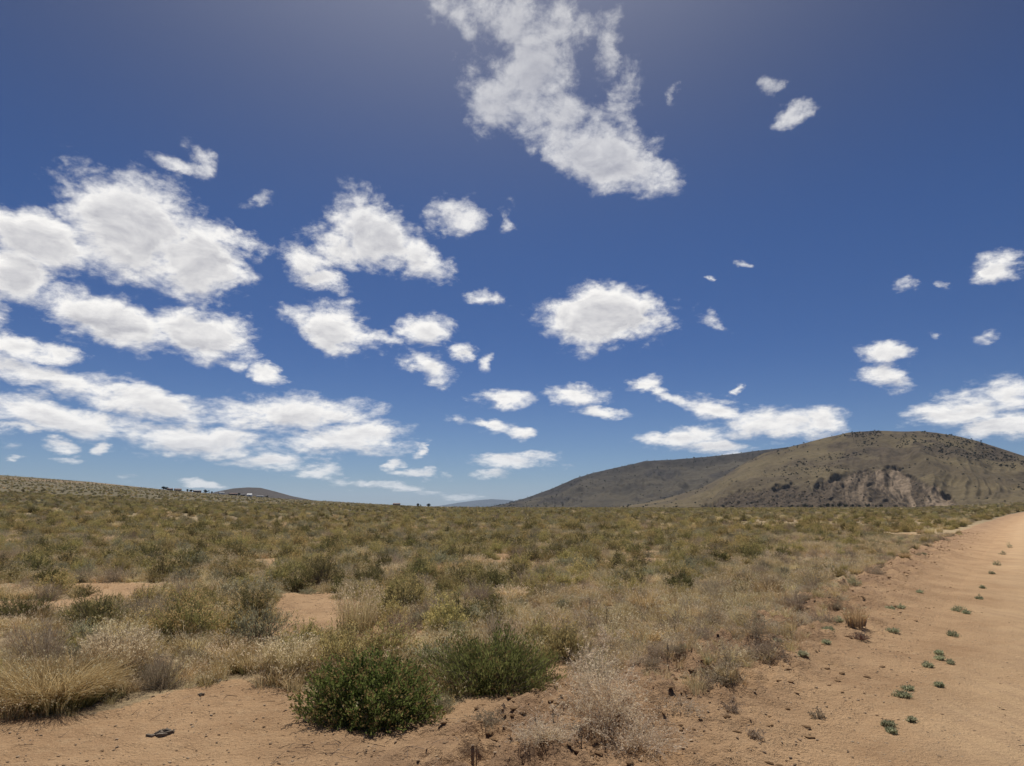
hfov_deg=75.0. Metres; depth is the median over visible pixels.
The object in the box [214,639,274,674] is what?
bunch grass
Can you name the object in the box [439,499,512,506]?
mountain
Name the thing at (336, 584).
sagebrush
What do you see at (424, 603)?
dead shrub
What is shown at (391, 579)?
rabbitbrush
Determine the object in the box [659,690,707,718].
dry weed
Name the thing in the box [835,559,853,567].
dry weed
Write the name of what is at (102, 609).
sagebrush
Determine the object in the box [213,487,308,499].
dark hill
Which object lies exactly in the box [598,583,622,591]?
sagebrush
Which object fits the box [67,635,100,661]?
sagebrush
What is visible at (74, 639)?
rabbitbrush
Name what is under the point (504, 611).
rabbitbrush
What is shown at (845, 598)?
dry weed
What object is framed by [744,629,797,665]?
dry weed
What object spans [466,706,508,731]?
dry weed
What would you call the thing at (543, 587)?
sagebrush
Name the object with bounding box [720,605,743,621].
dry weed
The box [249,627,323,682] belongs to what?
bunch grass
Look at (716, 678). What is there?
dry weed
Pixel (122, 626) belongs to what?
bunch grass
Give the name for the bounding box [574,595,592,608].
dead shrub
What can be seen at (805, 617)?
dry weed
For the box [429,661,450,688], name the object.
rabbitbrush
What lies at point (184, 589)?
dead shrub
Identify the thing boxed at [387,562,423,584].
sagebrush
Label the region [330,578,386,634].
bunch grass
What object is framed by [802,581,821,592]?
dry weed
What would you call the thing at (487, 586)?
sagebrush
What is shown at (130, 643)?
bunch grass
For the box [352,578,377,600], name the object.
rabbitbrush
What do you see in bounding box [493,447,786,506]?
plateau hill
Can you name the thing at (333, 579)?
sagebrush
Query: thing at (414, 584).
sagebrush
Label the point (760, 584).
bunch grass
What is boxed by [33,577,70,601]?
dead shrub
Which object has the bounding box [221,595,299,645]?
sagebrush
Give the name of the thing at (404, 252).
sky
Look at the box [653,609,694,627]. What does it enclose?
dry weed
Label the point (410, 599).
sagebrush
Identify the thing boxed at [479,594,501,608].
sagebrush
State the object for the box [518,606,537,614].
bunch grass
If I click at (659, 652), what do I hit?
dry weed
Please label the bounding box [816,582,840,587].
bunch grass
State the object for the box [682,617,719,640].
dry weed
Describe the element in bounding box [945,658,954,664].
roadside weed
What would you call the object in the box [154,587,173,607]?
sagebrush
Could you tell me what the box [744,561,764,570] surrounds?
dry weed
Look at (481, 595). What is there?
dead shrub
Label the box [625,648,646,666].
dry weed
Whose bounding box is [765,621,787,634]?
dry weed
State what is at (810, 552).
dry weed
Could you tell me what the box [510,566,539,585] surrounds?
dead shrub
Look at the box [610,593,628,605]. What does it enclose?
dead shrub
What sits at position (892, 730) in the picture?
roadside weed
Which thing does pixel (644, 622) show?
bunch grass
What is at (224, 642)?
sagebrush
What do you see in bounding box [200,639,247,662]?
bunch grass
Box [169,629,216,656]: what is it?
bunch grass
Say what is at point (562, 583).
dry weed
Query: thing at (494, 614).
sagebrush
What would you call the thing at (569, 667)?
dry weed
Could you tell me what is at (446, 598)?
rabbitbrush
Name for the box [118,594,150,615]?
dead shrub
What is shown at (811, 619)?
dry weed
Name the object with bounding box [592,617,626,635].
dry weed
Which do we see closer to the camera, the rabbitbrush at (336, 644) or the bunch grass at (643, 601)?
the rabbitbrush at (336, 644)
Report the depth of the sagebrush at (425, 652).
7.16 m
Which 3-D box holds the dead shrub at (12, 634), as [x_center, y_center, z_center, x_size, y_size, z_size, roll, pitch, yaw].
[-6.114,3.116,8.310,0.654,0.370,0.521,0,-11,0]
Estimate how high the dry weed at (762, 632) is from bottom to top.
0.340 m
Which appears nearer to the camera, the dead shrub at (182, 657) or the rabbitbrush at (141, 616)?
the dead shrub at (182, 657)
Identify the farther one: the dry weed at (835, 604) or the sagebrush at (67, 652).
the dry weed at (835, 604)
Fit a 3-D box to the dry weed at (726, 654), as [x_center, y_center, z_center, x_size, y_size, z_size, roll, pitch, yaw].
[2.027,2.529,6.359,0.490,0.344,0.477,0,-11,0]
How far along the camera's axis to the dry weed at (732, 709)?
5.30 m
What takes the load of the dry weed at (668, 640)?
on the ground at (248, 711)
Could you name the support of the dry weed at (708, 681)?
on the ground at (248, 711)
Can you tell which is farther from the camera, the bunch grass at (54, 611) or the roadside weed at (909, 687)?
the bunch grass at (54, 611)
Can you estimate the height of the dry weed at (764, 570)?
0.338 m
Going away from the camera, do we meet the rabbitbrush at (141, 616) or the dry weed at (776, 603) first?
the rabbitbrush at (141, 616)
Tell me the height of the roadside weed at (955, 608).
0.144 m
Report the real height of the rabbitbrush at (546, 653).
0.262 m
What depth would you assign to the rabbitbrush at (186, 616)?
8.52 m
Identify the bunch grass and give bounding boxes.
[0,613,28,625]
[0,639,147,716]
[14,619,67,636]
[19,618,44,626]
[46,607,64,615]
[66,621,164,681]
[92,614,148,644]
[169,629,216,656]
[177,579,199,589]
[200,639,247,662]
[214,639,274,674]
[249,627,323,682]
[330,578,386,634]
[339,577,374,589]
[492,582,528,600]
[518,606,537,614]
[553,627,587,645]
[584,605,614,620]
[586,584,607,592]
[601,612,644,631]
[622,587,661,613]
[623,623,671,646]
[640,618,656,626]
[662,598,680,606]
[748,576,786,595]
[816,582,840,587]
[836,605,871,626]
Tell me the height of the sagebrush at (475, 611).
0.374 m
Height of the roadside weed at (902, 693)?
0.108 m
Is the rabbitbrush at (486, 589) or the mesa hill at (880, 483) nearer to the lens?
the rabbitbrush at (486, 589)
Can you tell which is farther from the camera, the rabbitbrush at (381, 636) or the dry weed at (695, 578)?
the dry weed at (695, 578)
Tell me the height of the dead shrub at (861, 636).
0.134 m
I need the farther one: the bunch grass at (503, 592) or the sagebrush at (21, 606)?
the bunch grass at (503, 592)
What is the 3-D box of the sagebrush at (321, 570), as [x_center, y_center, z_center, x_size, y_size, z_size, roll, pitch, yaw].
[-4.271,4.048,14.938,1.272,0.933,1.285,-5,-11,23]
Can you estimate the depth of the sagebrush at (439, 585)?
13.01 m
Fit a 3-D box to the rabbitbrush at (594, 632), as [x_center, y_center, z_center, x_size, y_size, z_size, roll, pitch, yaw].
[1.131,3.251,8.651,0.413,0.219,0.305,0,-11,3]
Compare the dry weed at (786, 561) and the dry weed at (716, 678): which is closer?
the dry weed at (716, 678)
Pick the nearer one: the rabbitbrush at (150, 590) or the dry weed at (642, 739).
the dry weed at (642, 739)
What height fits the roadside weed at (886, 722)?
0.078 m
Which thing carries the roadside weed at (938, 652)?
on the dirt road
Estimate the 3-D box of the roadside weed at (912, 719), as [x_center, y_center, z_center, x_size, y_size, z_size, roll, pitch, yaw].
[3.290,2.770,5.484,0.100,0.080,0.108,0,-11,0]
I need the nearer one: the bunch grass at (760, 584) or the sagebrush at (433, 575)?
the bunch grass at (760, 584)
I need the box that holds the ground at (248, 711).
[0,475,1023,765]
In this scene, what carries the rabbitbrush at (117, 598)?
on the ground at (248, 711)
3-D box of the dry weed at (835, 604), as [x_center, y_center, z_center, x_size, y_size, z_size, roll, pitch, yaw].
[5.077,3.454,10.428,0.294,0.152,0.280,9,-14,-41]
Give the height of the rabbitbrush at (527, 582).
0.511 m
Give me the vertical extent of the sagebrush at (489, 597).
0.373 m
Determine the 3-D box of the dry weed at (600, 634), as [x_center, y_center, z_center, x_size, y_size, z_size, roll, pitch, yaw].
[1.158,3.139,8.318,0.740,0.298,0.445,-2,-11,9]
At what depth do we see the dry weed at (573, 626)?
8.79 m
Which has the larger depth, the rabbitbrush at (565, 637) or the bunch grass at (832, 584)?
the bunch grass at (832, 584)
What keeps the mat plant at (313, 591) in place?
on the ground at (248, 711)
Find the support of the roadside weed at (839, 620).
on the ground at (248, 711)
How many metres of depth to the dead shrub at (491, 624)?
8.39 m
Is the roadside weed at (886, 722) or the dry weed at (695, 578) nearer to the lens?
the roadside weed at (886, 722)
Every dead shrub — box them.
[0,612,77,669]
[0,622,53,646]
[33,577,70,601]
[74,617,150,658]
[107,584,179,621]
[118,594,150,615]
[131,645,189,693]
[144,644,177,670]
[171,575,199,596]
[177,639,213,664]
[347,610,382,624]
[380,601,423,636]
[405,594,439,620]
[426,591,457,609]
[458,575,496,602]
[470,605,521,645]
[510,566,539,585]
[542,619,558,633]
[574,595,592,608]
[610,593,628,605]
[656,572,679,585]
[696,577,736,599]
[782,590,812,609]
[786,564,829,585]
[845,630,871,639]
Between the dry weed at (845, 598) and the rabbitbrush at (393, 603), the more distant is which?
the dry weed at (845, 598)
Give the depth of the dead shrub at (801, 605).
10.35 m
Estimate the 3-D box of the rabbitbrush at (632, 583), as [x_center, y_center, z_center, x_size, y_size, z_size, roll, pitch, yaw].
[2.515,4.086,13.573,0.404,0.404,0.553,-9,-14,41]
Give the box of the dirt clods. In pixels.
[403,530,981,765]
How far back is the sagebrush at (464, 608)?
9.59 m
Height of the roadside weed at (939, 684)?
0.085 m
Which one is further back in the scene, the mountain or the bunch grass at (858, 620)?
the mountain
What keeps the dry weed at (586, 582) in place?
on the ground at (248, 711)
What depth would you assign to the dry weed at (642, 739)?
4.50 m
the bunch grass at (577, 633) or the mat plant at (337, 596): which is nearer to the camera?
the bunch grass at (577, 633)
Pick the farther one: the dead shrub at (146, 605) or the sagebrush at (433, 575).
the sagebrush at (433, 575)
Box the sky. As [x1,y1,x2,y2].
[0,0,1023,505]
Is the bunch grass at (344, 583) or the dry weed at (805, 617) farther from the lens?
the bunch grass at (344, 583)
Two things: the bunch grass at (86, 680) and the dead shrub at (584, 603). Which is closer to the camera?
the bunch grass at (86, 680)
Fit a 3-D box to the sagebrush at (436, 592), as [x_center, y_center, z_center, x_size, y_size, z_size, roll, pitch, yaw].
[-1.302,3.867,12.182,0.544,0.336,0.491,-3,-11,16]
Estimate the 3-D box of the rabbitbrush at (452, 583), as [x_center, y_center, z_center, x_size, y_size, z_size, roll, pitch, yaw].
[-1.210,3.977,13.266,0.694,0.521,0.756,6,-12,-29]
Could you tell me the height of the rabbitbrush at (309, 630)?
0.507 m
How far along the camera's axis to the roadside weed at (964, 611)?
11.03 m
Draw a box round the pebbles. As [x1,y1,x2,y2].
[2,580,1023,765]
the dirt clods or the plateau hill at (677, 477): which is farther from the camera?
the plateau hill at (677, 477)
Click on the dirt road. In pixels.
(981, 671)
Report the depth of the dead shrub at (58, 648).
7.21 m
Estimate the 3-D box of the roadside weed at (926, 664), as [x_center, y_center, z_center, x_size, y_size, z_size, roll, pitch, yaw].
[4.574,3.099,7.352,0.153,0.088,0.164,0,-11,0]
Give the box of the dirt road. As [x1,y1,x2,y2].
[836,516,1023,765]
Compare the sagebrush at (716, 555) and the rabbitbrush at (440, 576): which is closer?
the rabbitbrush at (440, 576)
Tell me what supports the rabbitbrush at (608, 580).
on the ground at (248, 711)
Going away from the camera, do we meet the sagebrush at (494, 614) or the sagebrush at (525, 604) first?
the sagebrush at (494, 614)
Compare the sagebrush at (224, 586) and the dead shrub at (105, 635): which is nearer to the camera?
the dead shrub at (105, 635)
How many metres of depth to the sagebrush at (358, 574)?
14.40 m
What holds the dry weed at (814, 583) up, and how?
on the ground at (248, 711)
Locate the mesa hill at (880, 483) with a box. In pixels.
[618,431,1023,507]
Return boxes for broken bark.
[146,728,174,737]
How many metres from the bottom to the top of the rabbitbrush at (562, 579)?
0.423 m
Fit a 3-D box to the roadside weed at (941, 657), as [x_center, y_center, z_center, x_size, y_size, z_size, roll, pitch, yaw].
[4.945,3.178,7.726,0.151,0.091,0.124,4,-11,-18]
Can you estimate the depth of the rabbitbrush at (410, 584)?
11.51 m
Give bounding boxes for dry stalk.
[577,728,582,747]
[666,645,671,670]
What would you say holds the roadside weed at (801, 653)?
on the ground at (248, 711)
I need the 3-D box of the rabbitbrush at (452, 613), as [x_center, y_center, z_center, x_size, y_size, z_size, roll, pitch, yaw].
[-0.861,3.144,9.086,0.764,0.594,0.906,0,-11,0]
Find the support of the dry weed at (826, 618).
on the ground at (248, 711)
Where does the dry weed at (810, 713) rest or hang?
on the ground at (248, 711)
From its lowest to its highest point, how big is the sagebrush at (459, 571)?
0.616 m
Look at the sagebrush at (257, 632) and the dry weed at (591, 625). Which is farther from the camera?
the dry weed at (591, 625)
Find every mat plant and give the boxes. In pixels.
[295,587,321,593]
[327,592,361,599]
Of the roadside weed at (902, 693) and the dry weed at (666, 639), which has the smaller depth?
the roadside weed at (902, 693)
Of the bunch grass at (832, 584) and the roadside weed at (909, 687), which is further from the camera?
the bunch grass at (832, 584)
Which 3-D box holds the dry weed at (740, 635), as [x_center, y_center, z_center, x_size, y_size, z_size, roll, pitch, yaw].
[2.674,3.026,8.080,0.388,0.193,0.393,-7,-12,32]
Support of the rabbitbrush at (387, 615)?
on the ground at (248, 711)
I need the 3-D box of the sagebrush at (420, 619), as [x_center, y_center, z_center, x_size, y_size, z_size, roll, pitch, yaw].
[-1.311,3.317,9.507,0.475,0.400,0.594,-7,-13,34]
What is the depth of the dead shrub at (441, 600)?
10.70 m
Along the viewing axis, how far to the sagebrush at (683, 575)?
13.61 m
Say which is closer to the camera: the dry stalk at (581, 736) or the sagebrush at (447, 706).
the dry stalk at (581, 736)
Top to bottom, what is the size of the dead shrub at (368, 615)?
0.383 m
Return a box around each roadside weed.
[795,650,808,656]
[821,625,835,631]
[822,638,831,644]
[832,616,844,622]
[880,719,897,726]
[883,725,898,734]
[885,627,899,632]
[891,688,912,697]
[895,603,905,608]
[898,684,915,690]
[904,716,919,723]
[922,660,934,667]
[932,681,944,687]
[933,649,943,654]
[933,654,945,660]
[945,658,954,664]
[946,630,959,636]
[950,604,968,611]
[961,608,970,613]
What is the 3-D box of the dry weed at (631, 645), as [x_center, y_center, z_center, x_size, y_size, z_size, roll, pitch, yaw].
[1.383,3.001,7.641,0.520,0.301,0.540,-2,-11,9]
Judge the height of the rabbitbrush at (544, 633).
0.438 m
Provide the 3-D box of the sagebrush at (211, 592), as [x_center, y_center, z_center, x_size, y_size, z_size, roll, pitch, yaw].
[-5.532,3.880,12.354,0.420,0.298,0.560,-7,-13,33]
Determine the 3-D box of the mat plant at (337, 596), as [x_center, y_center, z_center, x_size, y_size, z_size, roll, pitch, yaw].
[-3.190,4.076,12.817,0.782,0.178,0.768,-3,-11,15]
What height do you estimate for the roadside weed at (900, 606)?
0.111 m
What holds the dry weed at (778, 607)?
on the ground at (248, 711)
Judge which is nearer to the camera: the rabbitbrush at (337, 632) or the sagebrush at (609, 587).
the rabbitbrush at (337, 632)
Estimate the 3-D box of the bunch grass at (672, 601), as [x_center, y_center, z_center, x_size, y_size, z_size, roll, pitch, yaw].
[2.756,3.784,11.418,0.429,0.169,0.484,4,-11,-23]
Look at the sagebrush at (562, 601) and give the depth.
11.10 m
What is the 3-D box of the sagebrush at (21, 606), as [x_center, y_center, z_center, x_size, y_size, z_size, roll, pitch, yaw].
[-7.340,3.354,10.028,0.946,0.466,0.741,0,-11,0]
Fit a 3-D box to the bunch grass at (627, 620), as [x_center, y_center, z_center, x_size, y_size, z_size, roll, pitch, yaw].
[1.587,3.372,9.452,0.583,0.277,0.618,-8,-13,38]
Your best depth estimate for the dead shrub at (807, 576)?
13.24 m
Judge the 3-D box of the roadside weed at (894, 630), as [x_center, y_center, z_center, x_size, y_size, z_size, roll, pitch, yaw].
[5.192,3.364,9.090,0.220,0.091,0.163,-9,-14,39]
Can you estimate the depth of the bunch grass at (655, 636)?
8.34 m
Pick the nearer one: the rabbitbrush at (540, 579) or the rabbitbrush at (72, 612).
the rabbitbrush at (72, 612)
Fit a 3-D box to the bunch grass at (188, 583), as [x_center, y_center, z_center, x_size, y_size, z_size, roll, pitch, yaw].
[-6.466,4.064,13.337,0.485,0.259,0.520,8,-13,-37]
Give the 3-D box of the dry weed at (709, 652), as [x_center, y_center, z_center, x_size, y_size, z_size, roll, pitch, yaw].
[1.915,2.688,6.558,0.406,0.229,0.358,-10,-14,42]
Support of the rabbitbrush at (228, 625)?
on the ground at (248, 711)
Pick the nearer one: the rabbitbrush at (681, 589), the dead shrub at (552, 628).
the dead shrub at (552, 628)
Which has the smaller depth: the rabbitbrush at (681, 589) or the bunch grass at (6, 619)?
the bunch grass at (6, 619)
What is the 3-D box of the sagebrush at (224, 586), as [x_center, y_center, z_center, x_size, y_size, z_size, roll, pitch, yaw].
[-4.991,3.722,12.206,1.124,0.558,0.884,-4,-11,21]
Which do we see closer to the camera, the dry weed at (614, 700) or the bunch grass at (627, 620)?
the dry weed at (614, 700)
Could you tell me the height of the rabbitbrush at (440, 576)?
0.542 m
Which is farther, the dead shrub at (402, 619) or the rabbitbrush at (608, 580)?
the rabbitbrush at (608, 580)
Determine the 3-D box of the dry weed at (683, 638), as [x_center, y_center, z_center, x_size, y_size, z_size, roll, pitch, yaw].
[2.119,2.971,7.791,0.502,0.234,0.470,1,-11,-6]
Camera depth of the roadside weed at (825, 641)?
8.04 m
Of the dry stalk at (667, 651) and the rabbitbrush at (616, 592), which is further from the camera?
the rabbitbrush at (616, 592)
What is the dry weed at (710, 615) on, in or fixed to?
on the ground at (248, 711)
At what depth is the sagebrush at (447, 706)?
5.69 m
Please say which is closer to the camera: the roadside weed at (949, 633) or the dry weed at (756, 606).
the roadside weed at (949, 633)
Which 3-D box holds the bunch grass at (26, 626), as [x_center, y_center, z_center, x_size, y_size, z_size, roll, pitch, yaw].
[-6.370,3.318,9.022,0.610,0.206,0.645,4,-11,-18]
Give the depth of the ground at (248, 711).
5.49 m
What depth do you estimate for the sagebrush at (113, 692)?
6.03 m
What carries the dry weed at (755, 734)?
on the ground at (248, 711)
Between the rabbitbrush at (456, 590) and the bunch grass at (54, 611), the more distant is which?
the rabbitbrush at (456, 590)
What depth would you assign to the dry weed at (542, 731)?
4.45 m
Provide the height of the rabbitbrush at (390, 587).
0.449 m
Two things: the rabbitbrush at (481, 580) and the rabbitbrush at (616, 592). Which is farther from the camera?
the rabbitbrush at (481, 580)
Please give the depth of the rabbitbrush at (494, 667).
6.24 m
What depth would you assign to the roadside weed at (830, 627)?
8.84 m
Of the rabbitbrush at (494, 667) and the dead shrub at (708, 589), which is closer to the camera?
the rabbitbrush at (494, 667)
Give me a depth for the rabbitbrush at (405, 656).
6.61 m
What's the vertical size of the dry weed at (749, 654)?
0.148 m
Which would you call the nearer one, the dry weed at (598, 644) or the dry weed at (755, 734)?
the dry weed at (755, 734)
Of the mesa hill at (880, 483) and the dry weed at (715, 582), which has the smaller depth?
the dry weed at (715, 582)
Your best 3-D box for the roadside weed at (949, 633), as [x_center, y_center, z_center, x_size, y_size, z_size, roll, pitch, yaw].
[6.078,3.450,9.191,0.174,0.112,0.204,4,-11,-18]
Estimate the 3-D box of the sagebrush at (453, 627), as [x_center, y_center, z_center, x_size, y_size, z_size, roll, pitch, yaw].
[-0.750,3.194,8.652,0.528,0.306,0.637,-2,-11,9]
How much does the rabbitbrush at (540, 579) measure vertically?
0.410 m
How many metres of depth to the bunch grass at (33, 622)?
9.38 m
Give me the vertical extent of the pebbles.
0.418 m
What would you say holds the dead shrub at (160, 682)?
on the ground at (248, 711)
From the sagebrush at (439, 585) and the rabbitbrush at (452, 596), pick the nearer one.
the rabbitbrush at (452, 596)
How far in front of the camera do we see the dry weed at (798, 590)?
12.13 m
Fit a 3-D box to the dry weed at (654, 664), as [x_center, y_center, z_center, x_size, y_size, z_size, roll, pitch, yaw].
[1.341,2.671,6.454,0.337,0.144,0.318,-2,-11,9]
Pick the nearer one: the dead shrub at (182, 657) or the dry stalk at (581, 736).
the dry stalk at (581, 736)
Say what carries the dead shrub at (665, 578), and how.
on the ground at (248, 711)
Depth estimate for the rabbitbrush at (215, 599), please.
10.78 m
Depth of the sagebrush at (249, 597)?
10.24 m
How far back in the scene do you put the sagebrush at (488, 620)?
9.30 m
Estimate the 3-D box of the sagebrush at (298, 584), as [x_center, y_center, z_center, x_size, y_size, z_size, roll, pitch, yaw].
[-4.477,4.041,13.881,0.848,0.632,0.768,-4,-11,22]
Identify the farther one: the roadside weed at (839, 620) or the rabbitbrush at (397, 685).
the roadside weed at (839, 620)
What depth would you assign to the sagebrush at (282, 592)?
12.52 m
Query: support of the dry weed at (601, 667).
on the ground at (248, 711)
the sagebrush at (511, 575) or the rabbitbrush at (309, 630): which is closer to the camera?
the rabbitbrush at (309, 630)
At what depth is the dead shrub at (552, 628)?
8.90 m
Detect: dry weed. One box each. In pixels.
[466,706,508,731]
[500,701,588,751]
[544,577,570,592]
[545,629,665,738]
[555,618,589,641]
[557,644,604,672]
[568,646,625,684]
[572,611,609,631]
[576,578,593,589]
[576,636,618,659]
[577,702,702,764]
[579,623,630,646]
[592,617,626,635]
[614,632,646,654]
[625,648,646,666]
[634,638,670,659]
[635,652,666,668]
[651,631,684,647]
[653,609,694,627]
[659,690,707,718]
[661,634,683,645]
[662,642,687,652]
[670,626,712,640]
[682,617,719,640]
[683,572,707,586]
[689,672,717,691]
[690,604,728,625]
[695,644,717,659]
[695,656,747,685]
[706,577,724,586]
[706,633,750,669]
[715,695,744,714]
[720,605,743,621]
[723,625,745,640]
[730,608,780,639]
[737,647,758,660]
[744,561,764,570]
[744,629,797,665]
[745,603,766,613]
[745,727,766,740]
[753,564,768,573]
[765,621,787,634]
[766,599,784,608]
[770,603,784,612]
[780,557,794,565]
[785,581,811,593]
[790,609,812,624]
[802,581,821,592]
[804,577,824,587]
[805,611,829,622]
[807,547,821,557]
[807,706,827,719]
[811,609,840,625]
[825,599,844,609]
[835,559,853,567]
[838,593,849,600]
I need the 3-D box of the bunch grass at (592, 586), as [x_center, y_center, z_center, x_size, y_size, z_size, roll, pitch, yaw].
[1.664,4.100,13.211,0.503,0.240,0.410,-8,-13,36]
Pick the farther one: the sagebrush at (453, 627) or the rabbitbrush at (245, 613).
the rabbitbrush at (245, 613)
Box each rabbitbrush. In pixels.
[56,599,91,624]
[56,630,92,653]
[103,588,127,604]
[114,603,164,635]
[127,577,173,603]
[141,586,226,640]
[160,579,213,608]
[199,587,229,609]
[206,600,253,635]
[230,605,260,624]
[267,628,309,654]
[274,609,326,648]
[282,638,451,736]
[298,612,373,653]
[306,618,371,669]
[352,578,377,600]
[353,611,430,658]
[369,589,409,618]
[373,605,405,626]
[375,568,409,587]
[380,575,403,595]
[381,571,437,605]
[385,643,422,669]
[407,616,570,698]
[419,592,476,635]
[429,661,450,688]
[432,567,454,588]
[433,570,468,592]
[434,591,456,603]
[445,590,463,602]
[447,582,468,596]
[473,575,486,586]
[477,579,495,601]
[496,600,517,616]
[507,569,540,594]
[517,611,553,646]
[528,569,550,586]
[536,644,561,668]
[541,617,589,661]
[550,570,579,587]
[586,625,607,641]
[595,572,625,587]
[604,581,632,599]
[626,574,645,591]
[665,579,690,597]
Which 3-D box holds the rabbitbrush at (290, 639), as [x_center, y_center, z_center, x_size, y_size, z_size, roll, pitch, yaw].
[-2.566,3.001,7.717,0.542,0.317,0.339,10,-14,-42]
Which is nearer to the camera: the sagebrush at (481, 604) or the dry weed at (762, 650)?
the dry weed at (762, 650)
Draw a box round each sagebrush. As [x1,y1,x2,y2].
[0,592,59,621]
[48,643,79,659]
[50,587,137,628]
[57,613,107,640]
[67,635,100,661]
[101,683,128,702]
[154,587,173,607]
[202,584,219,597]
[208,571,268,598]
[214,634,235,649]
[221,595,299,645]
[224,576,279,619]
[255,580,284,596]
[277,564,320,591]
[296,546,348,584]
[324,570,343,590]
[327,578,342,592]
[346,560,391,588]
[373,576,423,613]
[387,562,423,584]
[399,572,427,600]
[401,634,452,665]
[407,602,432,629]
[421,570,444,581]
[421,691,458,714]
[428,587,444,597]
[432,578,451,595]
[439,619,473,640]
[446,588,481,625]
[448,560,474,584]
[465,602,487,625]
[467,595,505,613]
[474,581,500,597]
[475,604,504,623]
[478,613,504,630]
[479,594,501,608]
[484,590,503,605]
[505,570,521,582]
[515,597,530,610]
[529,583,551,595]
[551,597,576,610]
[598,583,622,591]
[662,568,694,591]
[706,542,732,562]
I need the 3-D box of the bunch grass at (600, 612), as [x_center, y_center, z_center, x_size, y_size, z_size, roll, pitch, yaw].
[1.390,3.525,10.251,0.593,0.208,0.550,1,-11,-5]
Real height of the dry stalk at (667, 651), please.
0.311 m
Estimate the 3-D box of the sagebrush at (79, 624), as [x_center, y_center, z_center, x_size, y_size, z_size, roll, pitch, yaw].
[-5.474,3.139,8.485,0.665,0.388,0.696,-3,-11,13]
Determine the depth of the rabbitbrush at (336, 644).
6.95 m

